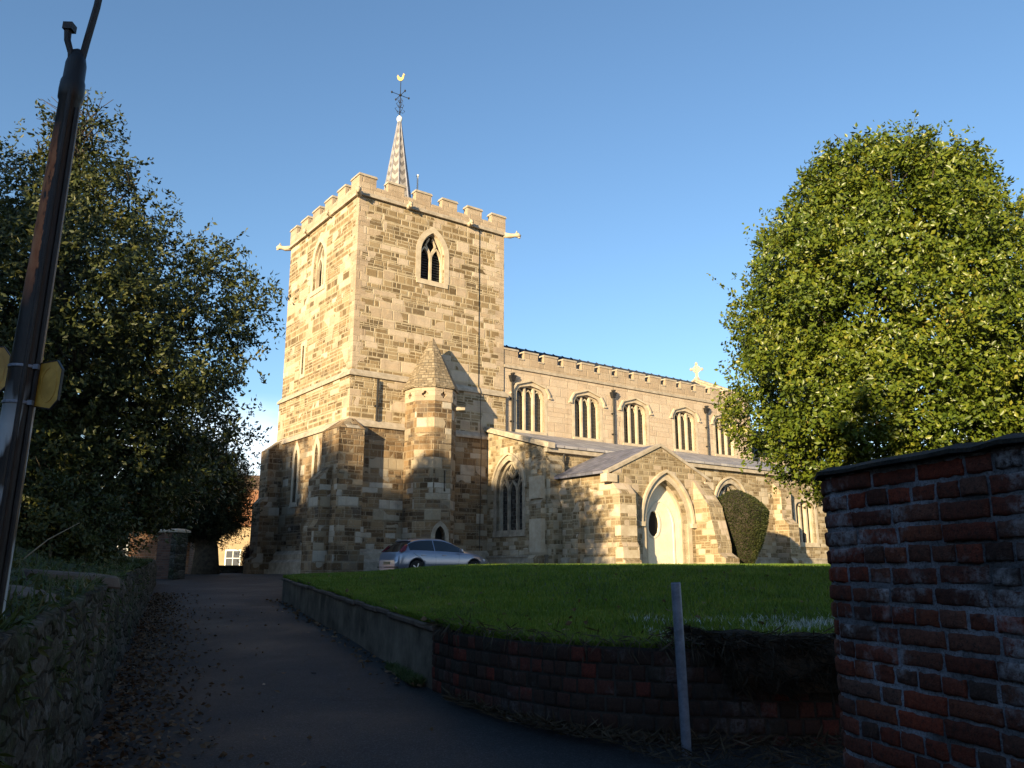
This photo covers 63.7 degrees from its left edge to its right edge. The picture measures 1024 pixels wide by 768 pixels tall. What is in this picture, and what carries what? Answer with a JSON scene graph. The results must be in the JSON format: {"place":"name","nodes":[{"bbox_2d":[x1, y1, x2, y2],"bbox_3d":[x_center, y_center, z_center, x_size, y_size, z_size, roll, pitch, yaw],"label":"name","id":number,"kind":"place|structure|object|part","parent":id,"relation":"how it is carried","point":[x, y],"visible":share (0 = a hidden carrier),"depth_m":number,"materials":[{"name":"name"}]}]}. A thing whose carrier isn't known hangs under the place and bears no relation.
{"place":"outdoors","nodes":[
{"label":"outdoors","id":0,"kind":"place"},
{"bbox_2d":[10,546,139,587],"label":"bank","id":1,"kind":"structure","parent":0,"point":[70,566],"depth_m":12.92,"materials":[{"name":"green plant"}]},
{"bbox_2d":[47,534,53,556],"bbox_3d":[-8.337,2.929,14.922,0.093,0.424,0.068,0,-13,0],"label":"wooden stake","id":2,"kind":"object","parent":1,"relation":"on","point":[50,554],"visible":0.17,"depth_m":14.88,"materials":[{"name":"brown wood"}]},
{"bbox_2d":[0,0,101,618],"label":"iron post","id":3,"kind":"object","parent":1,"relation":"on","point":[30,381],"visible":1,"depth_m":4.52,"materials":[{"name":"black metal"}]},
{"bbox_2d":[16,568,120,588],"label":"stone slab","id":4,"kind":"structure","parent":1,"relation":"on","point":[114,580],"depth_m":8.51,"materials":[{"name":"grey stone"}]},
{"bbox_2d":[0,545,151,629],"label":"ground ivy","id":5,"kind":"object","parent":1,"relation":"on","point":[68,593],"visible":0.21,"depth_m":7.45,"materials":[{"name":"green plant"}]},
{"bbox_2d":[0,538,153,638],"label":"weeds","id":6,"kind":"object","parent":1,"relation":"on","point":[77,582],"visible":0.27,"depth_m":7.64,"materials":[{"name":"green plant"}]},
{"bbox_2d":[15,442,155,565],"bbox_3d":[-8.569,2.356,15.409,3.506,2.498,3.678,0,-13,0],"label":"evergreen bush","id":7,"kind":"object","parent":1,"relation":"on","point":[45,514],"visible":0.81,"depth_m":14.96,"materials":[{"name":"green plant"}]},
{"bbox_2d":[88,524,161,560],"bbox_3d":[-10.832,3.554,20.300,3.639,2.933,3.748,-9,-16,35],"label":"evergreen bush","id":8,"kind":"object","parent":1,"relation":"on","point":[130,551],"visible":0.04,"depth_m":20.63,"materials":[{"name":"green plant"}]},
{"bbox_2d":[0,88,296,548],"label":"evergreen tree","id":9,"kind":"object","parent":1,"relation":"on","point":[125,349],"visible":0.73,"depth_m":17.67,"materials":[{"name":"green plant"}]},
{"bbox_2d":[71,573,845,767],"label":"lane","id":10,"kind":"structure","parent":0,"point":[366,720],"depth_m":7.69,"materials":[{"name":"grey asphalt"}]},
{"bbox_2d":[0,559,156,767],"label":"stone wall","id":11,"kind":"structure","parent":10,"relation":"on","point":[72,716],"depth_m":5.39,"materials":[{"name":"grey stone"}]},
{"bbox_2d":[6,585,55,602],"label":"stone slab","id":12,"kind":"structure","parent":11,"relation":"on","point":[26,590],"depth_m":5.82,"materials":[{"name":"grey stone"}]},
{"bbox_2d":[0,562,149,767],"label":"moss and grass","id":13,"kind":"object","parent":11,"relation":"on","point":[30,673],"visible":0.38,"depth_m":5.12,"materials":[{"name":"green plant"}]},
{"bbox_2d":[155,529,190,579],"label":"gate pier","id":14,"kind":"structure","parent":10,"relation":"on","point":[171,560],"depth_m":33.28,"materials":[{"name":"stone"}]},
{"bbox_2d":[131,429,266,573],"bbox_3d":[-15.569,5.654,40.192,7.296,7.540,7.837,0,-13,0],"label":"yew tree","id":15,"kind":"object","parent":10,"relation":"on","point":[209,530],"visible":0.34,"depth_m":39.19,"materials":[{"name":"green plant"}]},
{"bbox_2d":[219,565,242,572],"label":"dark boundary wall","id":16,"kind":"structure","parent":10,"relation":"on","point":[229,569],"depth_m":46.43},
{"bbox_2d":[75,592,433,767],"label":"leaf litter","id":17,"kind":"object","parent":10,"relation":"on","point":[113,725],"visible":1,"depth_m":8.36,"materials":[{"name":"brown plant"}]},
{"bbox_2d":[266,599,425,686],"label":"leaf litter","id":18,"kind":"object","parent":10,"relation":"on","point":[297,613],"visible":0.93,"depth_m":13.49,"materials":[{"name":"brown plant"}]},
{"bbox_2d":[281,578,444,688],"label":"retaining wall","id":19,"kind":"structure","parent":10,"relation":"on","point":[384,634],"depth_m":11.75,"materials":[{"name":"grey concrete"}]},
{"bbox_2d":[383,660,427,685],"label":"foot weeds","id":20,"kind":"object","parent":10,"relation":"on","point":[408,676],"visible":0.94,"depth_m":9.43,"materials":[{"name":"green plant"}]},
{"bbox_2d":[377,538,485,569],"bbox_3d":[-3.276,7.387,35.094,4.613,1.569,2.247,9,-16,-35],"label":"parked car","id":21,"kind":"object","parent":10,"relation":"on","point":[411,553],"visible":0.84,"depth_m":34.02,"materials":[{"name":"silver metal"}]},
{"bbox_3d":[-3.792,6.853,34.824,3.053,0.560,1.788,9,-16,-35],"label":"window glass","id":22,"kind":"part","parent":21,"relation":"part of","materials":[{"name":"black glass"}]},
{"bbox_2d":[432,629,841,745],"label":"brick retaining wall","id":23,"kind":"structure","parent":10,"relation":"on","point":[599,686],"depth_m":6.81,"materials":[{"name":"red brick"}]},
{"bbox_2d":[421,613,835,669],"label":"dry grass","id":24,"kind":"structure","parent":23,"relation":"on","point":[695,642],"depth_m":6.80,"materials":[{"name":"brown plant"}]},
{"bbox_2d":[441,684,844,767],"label":"dead straw","id":25,"kind":"object","parent":10,"relation":"on","point":[612,735],"visible":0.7,"depth_m":6.38,"materials":[{"name":"brown plant"}]},
{"bbox_2d":[671,582,691,756],"bbox_3d":[1.300,2.198,6.320,0.119,1.321,0.076,8,-15,-31],"label":"steel post","id":26,"kind":"object","parent":10,"relation":"on","point":[683,701],"visible":0.9,"depth_m":6.30,"materials":[{"name":"grey metal"}]},
{"bbox_2d":[814,432,1023,767],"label":"brick wall","id":27,"kind":"structure","parent":10,"relation":"on","point":[925,555],"depth_m":2.75,"materials":[{"name":"red brick"}]},
{"bbox_2d":[0,0,1023,477],"label":"sky","id":28,"kind":"structure","parent":0,"point":[628,146],"materials":[{"name":"blue"}]},
{"bbox_2d":[283,563,834,648],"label":"lawn","id":29,"kind":"structure","parent":0,"point":[666,596],"depth_m":12.58,"materials":[{"name":"green plant"}]},
{"bbox_2d":[24,523,819,639],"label":"fallen leaves","id":30,"kind":"object","parent":29,"relation":"on","point":[423,618],"depth_m":10.60,"materials":[{"name":"brown plant"}]},
{"bbox_2d":[630,611,834,648],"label":"frosted grass","id":31,"kind":"structure","parent":29,"relation":"on","point":[805,622],"depth_m":8.53,"materials":[{"name":"green plant"}]},
{"bbox_2d":[717,489,769,563],"bbox_3d":[10.953,7.116,39.917,3.228,4.076,3.244,5,-13,-19],"label":"clipped yew","id":32,"kind":"object","parent":29,"relation":"on","point":[746,516],"visible":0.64,"depth_m":38.90,"materials":[{"name":"plant"}]},
{"bbox_2d":[671,626,839,693],"bbox_3d":[4.095,2.231,6.623,5.508,0.526,0.543,0,-13,2],"label":"soil overhang","id":33,"kind":"object","parent":29,"relation":"on","point":[788,662],"visible":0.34,"depth_m":6.51,"materials":[{"name":"brown soil"}]},
{"bbox_2d":[664,624,838,709],"bbox_3d":[4.120,2.249,6.585,5.744,0.629,0.769,0,-13,0],"label":"root mat","id":34,"kind":"object","parent":33,"relation":"on","point":[793,644],"visible":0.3,"depth_m":6.47,"materials":[{"name":"brown plant"}]},
{"bbox_2d":[706,110,1023,513],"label":"holly tree","id":35,"kind":"object","parent":29,"relation":"on","point":[816,369],"visible":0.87,"depth_m":13.22,"materials":[{"name":"green plant"}]},
{"bbox_3d":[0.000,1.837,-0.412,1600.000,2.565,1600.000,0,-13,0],"label":"ground","id":36,"kind":"structure","parent":0,"visible":0},
{"bbox_2d":[117,532,194,573],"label":"brick outbuilding","id":37,"kind":"structure","parent":36,"relation":"on","point":[153,554],"depth_m":40.81,"materials":[{"name":"brick"}]},
{"bbox_2d":[217,490,258,564],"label":"cottage","id":38,"kind":"structure","parent":36,"relation":"on","point":[230,555],"depth_m":63.36,"materials":[{"name":"paint"}]},
{"bbox_2d":[224,550,240,564],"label":"window","id":39,"kind":"structure","parent":38,"relation":"in","point":[231,556],"depth_m":63.18,"materials":[{"name":"white paint"}]},
{"bbox_2d":[237,542,252,571],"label":"bush","id":40,"kind":"object","parent":36,"relation":"on","point":[244,554],"visible":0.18,"depth_m":44.13,"materials":[{"name":"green plant"}]},
{"bbox_2d":[241,475,259,489],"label":"townhouse","id":41,"kind":"structure","parent":36,"relation":"on","point":[256,477],"depth_m":82.88,"materials":[{"name":"brown brick"}]},
{"bbox_2d":[243,73,828,573],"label":"church","id":42,"kind":"structure","parent":36,"relation":"on","point":[419,399],"depth_m":42.06,"materials":[{"name":"stone"}]},
{"bbox_2d":[289,441,299,507],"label":"lancet window","id":43,"kind":"structure","parent":42,"relation":"in","point":[292,504],"depth_m":43.04,"materials":[{"name":"stone"}]},
{"bbox_2d":[299,341,305,378],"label":"slit window","id":44,"kind":"structure","parent":42,"relation":"in","point":[301,375],"depth_m":44.89,"materials":[{"name":"stone"}]},
{"bbox_2d":[311,434,319,476],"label":"lancet window","id":45,"kind":"structure","parent":42,"relation":"in","point":[316,444],"depth_m":41.22,"materials":[{"name":"stone"}]},
{"bbox_2d":[310,236,326,297],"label":"belfry window","id":46,"kind":"structure","parent":42,"relation":"in","point":[322,255],"depth_m":45.18,"materials":[{"name":"stone"}]},
{"bbox_2d":[415,227,448,288],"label":"belfry window","id":47,"kind":"structure","parent":42,"relation":"in","point":[428,258],"depth_m":43.87,"materials":[{"name":"stone"}]},
{"bbox_2d":[491,452,526,537],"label":"aisle window","id":48,"kind":"structure","parent":42,"relation":"in","point":[511,511],"depth_m":41.52,"materials":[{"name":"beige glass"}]},
{"bbox_2d":[510,380,551,435],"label":"clerestory window","id":49,"kind":"structure","parent":42,"relation":"in","point":[528,401],"depth_m":46.10,"materials":[{"name":"stone"}]},
{"bbox_2d":[568,389,606,441],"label":"clerestory window","id":50,"kind":"structure","parent":42,"relation":"in","point":[585,411],"depth_m":48.53,"materials":[{"name":"stone"}]},
{"bbox_2d":[618,397,652,446],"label":"clerestory window","id":51,"kind":"structure","parent":42,"relation":"in","point":[633,423],"depth_m":50.83,"materials":[{"name":"stone"}]},
{"bbox_2d":[669,406,700,453],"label":"clerestory window","id":52,"kind":"structure","parent":42,"relation":"in","point":[683,428],"depth_m":53.42,"materials":[{"name":"stone"}]},
{"bbox_2d":[710,413,737,458],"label":"clerestory window","id":53,"kind":"structure","parent":42,"relation":"in","point":[721,444],"depth_m":55.47,"materials":[{"name":"stone"}]},
{"bbox_2d":[714,476,745,497],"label":"aisle window","id":54,"kind":"structure","parent":42,"relation":"in","point":[723,486],"depth_m":46.90,"materials":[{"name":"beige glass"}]},
{"bbox_2d":[793,497,819,546],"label":"aisle window","id":55,"kind":"structure","parent":42,"relation":"in","point":[803,517],"depth_m":50.84,"materials":[{"name":"stone"}]}
]}

